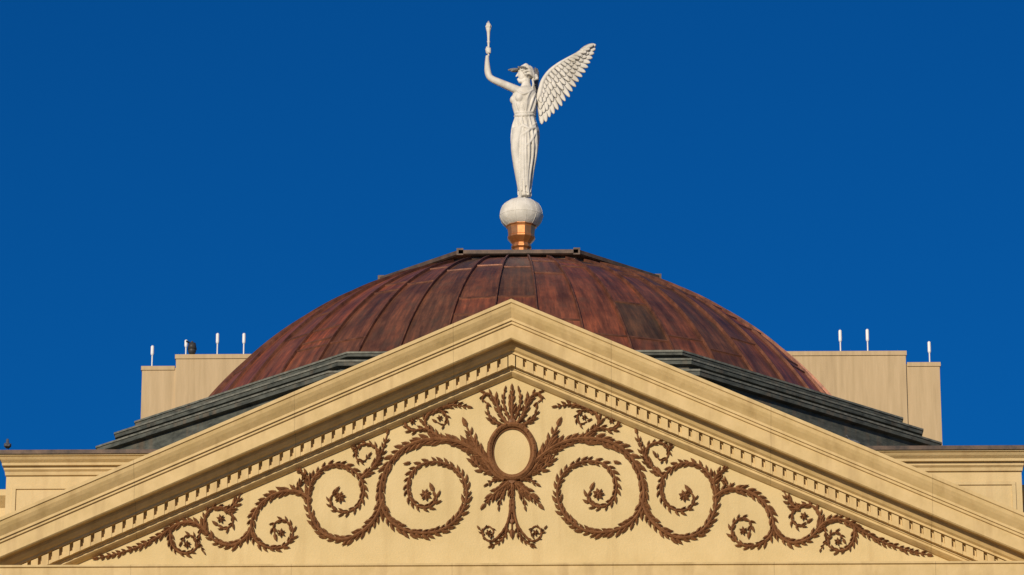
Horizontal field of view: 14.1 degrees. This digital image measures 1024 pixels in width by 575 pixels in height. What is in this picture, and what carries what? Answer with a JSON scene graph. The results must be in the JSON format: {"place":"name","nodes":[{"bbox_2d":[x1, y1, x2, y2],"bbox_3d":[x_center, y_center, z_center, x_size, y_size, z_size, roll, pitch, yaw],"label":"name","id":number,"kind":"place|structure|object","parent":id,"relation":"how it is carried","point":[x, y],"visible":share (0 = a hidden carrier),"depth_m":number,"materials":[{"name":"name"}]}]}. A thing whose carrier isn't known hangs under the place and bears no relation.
{"place":"outdoors","nodes":[
{"label":"outdoors","id":0,"kind":"place"},
{"bbox_2d":[0,0,1023,488],"label":"sky","id":1,"kind":"structure","parent":0,"point":[173,172],"materials":[{"name":"blue"}]},
{"bbox_2d":[454,257,582,261],"bbox_3d":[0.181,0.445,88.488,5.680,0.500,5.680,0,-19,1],"label":"dome collar","id":2,"kind":"object","parent":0,"point":[458,259],"visible":0.09,"depth_m":85.87,"materials":[{"name":"metal"}]},
{"bbox_2d":[141,351,941,441],"bbox_3d":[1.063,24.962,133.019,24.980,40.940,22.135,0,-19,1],"label":"walls","id":3,"kind":"structure","parent":0,"point":[892,382],"depth_m":128.79,"materials":[{"name":"beige concrete"}]},
{"bbox_2d":[151,345,153,365],"bbox_3d":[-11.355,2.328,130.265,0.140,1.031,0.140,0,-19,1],"label":"rooftop antenna","id":4,"kind":"object","parent":3,"relation":"on","point":[152,350],"visible":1,"depth_m":130.31,"materials":[{"name":"white plastic"}]},
{"bbox_2d":[184,340,187,353],"bbox_3d":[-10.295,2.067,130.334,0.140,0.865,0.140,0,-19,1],"label":"rooftop antenna","id":5,"kind":"object","parent":3,"relation":"on","point":[185,344],"visible":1,"depth_m":130.37,"materials":[{"name":"white plastic"}]},
{"bbox_2d":[186,340,196,353],"bbox_3d":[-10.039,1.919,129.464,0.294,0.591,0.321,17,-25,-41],"label":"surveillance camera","id":6,"kind":"object","parent":3,"relation":"on","point":[192,349],"visible":1,"depth_m":129.36,"materials":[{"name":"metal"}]},
{"bbox_2d":[216,333,218,353],"bbox_3d":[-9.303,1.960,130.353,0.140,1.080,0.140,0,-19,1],"label":"rooftop antenna","id":7,"kind":"object","parent":3,"relation":"on","point":[217,338],"visible":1,"depth_m":130.41,"materials":[{"name":"white plastic"}]},
{"bbox_2d":[242,333,245,353],"bbox_3d":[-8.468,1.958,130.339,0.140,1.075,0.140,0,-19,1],"label":"rooftop antenna","id":8,"kind":"object","parent":3,"relation":"on","point":[243,338],"visible":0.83,"depth_m":130.41,"materials":[{"name":"white plastic"}]},
{"bbox_2d":[838,330,841,350],"bbox_3d":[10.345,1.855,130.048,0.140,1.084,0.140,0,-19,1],"label":"rooftop antenna","id":9,"kind":"object","parent":3,"relation":"on","point":[840,335],"visible":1,"depth_m":130.10,"materials":[{"name":"white plastic"}]},
{"bbox_2d":[866,329,868,350],"bbox_3d":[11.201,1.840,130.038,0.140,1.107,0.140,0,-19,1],"label":"rooftop antenna","id":10,"kind":"object","parent":3,"relation":"on","point":[867,335],"visible":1,"depth_m":130.09,"materials":[{"name":"white plastic"}]},
{"bbox_2d":[927,341,930,361],"bbox_3d":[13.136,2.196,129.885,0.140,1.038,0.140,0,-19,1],"label":"rooftop antenna","id":11,"kind":"object","parent":3,"relation":"on","point":[929,346],"visible":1,"depth_m":129.93,"materials":[{"name":"white plastic"}]},
{"label":"ground","id":12,"kind":"structure","parent":0,"visible":0},
{"bbox_2d":[0,485,1023,516],"bbox_3d":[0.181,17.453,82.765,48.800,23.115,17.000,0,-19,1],"label":"block walls","id":13,"kind":"structure","parent":12,"relation":"on","point":[2,500],"depth_m":78.55,"materials":[{"name":"beige stone"}]},
{"bbox_2d":[0,449,1023,514],"bbox_3d":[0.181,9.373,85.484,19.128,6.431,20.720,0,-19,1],"label":"attic wall","id":14,"kind":"structure","parent":13,"relation":"on","point":[957,465],"depth_m":76.78,"materials":[{"name":"beige stone"}]},
{"bbox_2d":[0,445,1023,466],"bbox_3d":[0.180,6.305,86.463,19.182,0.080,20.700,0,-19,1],"label":"attic flashing","id":15,"kind":"object","parent":14,"relation":"on","point":[938,447],"visible":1,"depth_m":76.66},
{"bbox_2d":[4,439,10,449],"bbox_3d":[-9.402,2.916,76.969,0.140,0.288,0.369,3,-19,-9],"label":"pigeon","id":16,"kind":"object","parent":15,"relation":"on","point":[7,444],"visible":1,"depth_m":76.89,"materials":[{"name":"grey"}]},
{"bbox_2d":[11,481,1016,511],"bbox_3d":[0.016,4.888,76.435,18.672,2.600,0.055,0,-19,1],"label":"attic panel moulding","id":17,"kind":"object","parent":14,"relation":"attached to","point":[1012,483],"visible":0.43,"depth_m":76.69,"materials":[{"name":"beige stone"}]},
{"bbox_2d":[97,352,940,448],"bbox_3d":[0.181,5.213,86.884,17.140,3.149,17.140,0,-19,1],"label":"stepped drum","id":18,"kind":"object","parent":14,"relation":"on","point":[864,433],"visible":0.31,"depth_m":81.56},
{"bbox_2d":[95,350,941,448],"bbox_3d":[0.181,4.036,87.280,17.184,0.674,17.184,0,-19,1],"label":"step nosings","id":19,"kind":"object","parent":18,"relation":"on","point":[382,352],"visible":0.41,"depth_m":81.41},
{"bbox_2d":[208,254,830,396],"bbox_3d":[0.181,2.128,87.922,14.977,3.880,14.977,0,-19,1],"label":"dome standing seams","id":20,"kind":"object","parent":18,"relation":"on","point":[710,303],"visible":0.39,"depth_m":83.98,"materials":[{"name":"brown metal"}]},
{"bbox_2d":[499,197,542,249],"bbox_3d":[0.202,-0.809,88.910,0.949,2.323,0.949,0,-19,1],"label":"globe pedestal","id":21,"kind":"object","parent":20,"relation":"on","point":[521,218],"visible":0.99,"depth_m":88.80,"materials":[{"name":"white paint"}]},
{"bbox_2d":[484,21,595,197],"bbox_3d":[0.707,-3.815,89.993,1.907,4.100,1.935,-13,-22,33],"label":"winged woman statue","id":22,"kind":"object","parent":21,"relation":"on","point":[546,97],"visible":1,"depth_m":89.91,"materials":[{"name":"white paint"}]},
{"bbox_2d":[218,257,826,393],"bbox_3d":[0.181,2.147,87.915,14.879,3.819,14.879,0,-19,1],"label":"dome panels","id":23,"kind":"object","parent":18,"relation":"on","point":[598,312],"visible":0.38,"depth_m":82.87,"materials":[{"name":"brown metal"}]},
{"bbox_2d":[378,247,660,278],"bbox_3d":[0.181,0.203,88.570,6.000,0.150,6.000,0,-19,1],"label":"dome rim","id":24,"kind":"object","parent":23,"relation":"on","point":[577,252],"visible":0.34,"depth_m":85.78,"materials":[{"name":"metal"}]},
{"bbox_3d":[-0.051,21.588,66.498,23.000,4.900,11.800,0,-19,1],"label":"portico steps","id":25,"kind":"object","parent":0,"visible":0},
{"bbox_3d":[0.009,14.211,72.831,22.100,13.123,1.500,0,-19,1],"label":"columns","id":26,"kind":"object","parent":25,"relation":"on","visible":0},
{"bbox_2d":[0,561,1023,574],"bbox_3d":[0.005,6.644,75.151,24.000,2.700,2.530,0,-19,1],"label":"entablature","id":27,"kind":"structure","parent":26,"relation":"on","point":[848,568],"depth_m":74.37,"materials":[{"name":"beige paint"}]},
{"bbox_2d":[0,299,1023,564],"bbox_3d":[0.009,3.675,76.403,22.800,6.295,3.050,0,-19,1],"label":"raking cornice","id":28,"kind":"structure","parent":27,"relation":"on","point":[404,373],"depth_m":75.48,"materials":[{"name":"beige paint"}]},
{"bbox_2d":[22,354,1003,564],"bbox_3d":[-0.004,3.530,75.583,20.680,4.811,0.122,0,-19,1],"label":"dentils","id":29,"kind":"object","parent":28,"relation":"attached to","point":[506,362],"visible":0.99,"depth_m":75.65,"materials":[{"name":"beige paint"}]},
{"bbox_2d":[77,378,947,564],"bbox_3d":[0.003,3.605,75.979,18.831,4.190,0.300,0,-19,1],"label":"tympanum","id":30,"kind":"object","parent":27,"relation":"on","point":[559,541],"visible":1,"depth_m":75.63,"materials":[{"name":"beige paint"}]},
{"bbox_2d":[92,384,932,559],"bbox_3d":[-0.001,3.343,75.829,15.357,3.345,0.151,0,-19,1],"label":"scrollwork relief","id":31,"kind":"object","parent":30,"relation":"attached to","point":[535,465],"visible":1,"depth_m":75.71,"materials":[{"name":"brown paint"}]}
]}

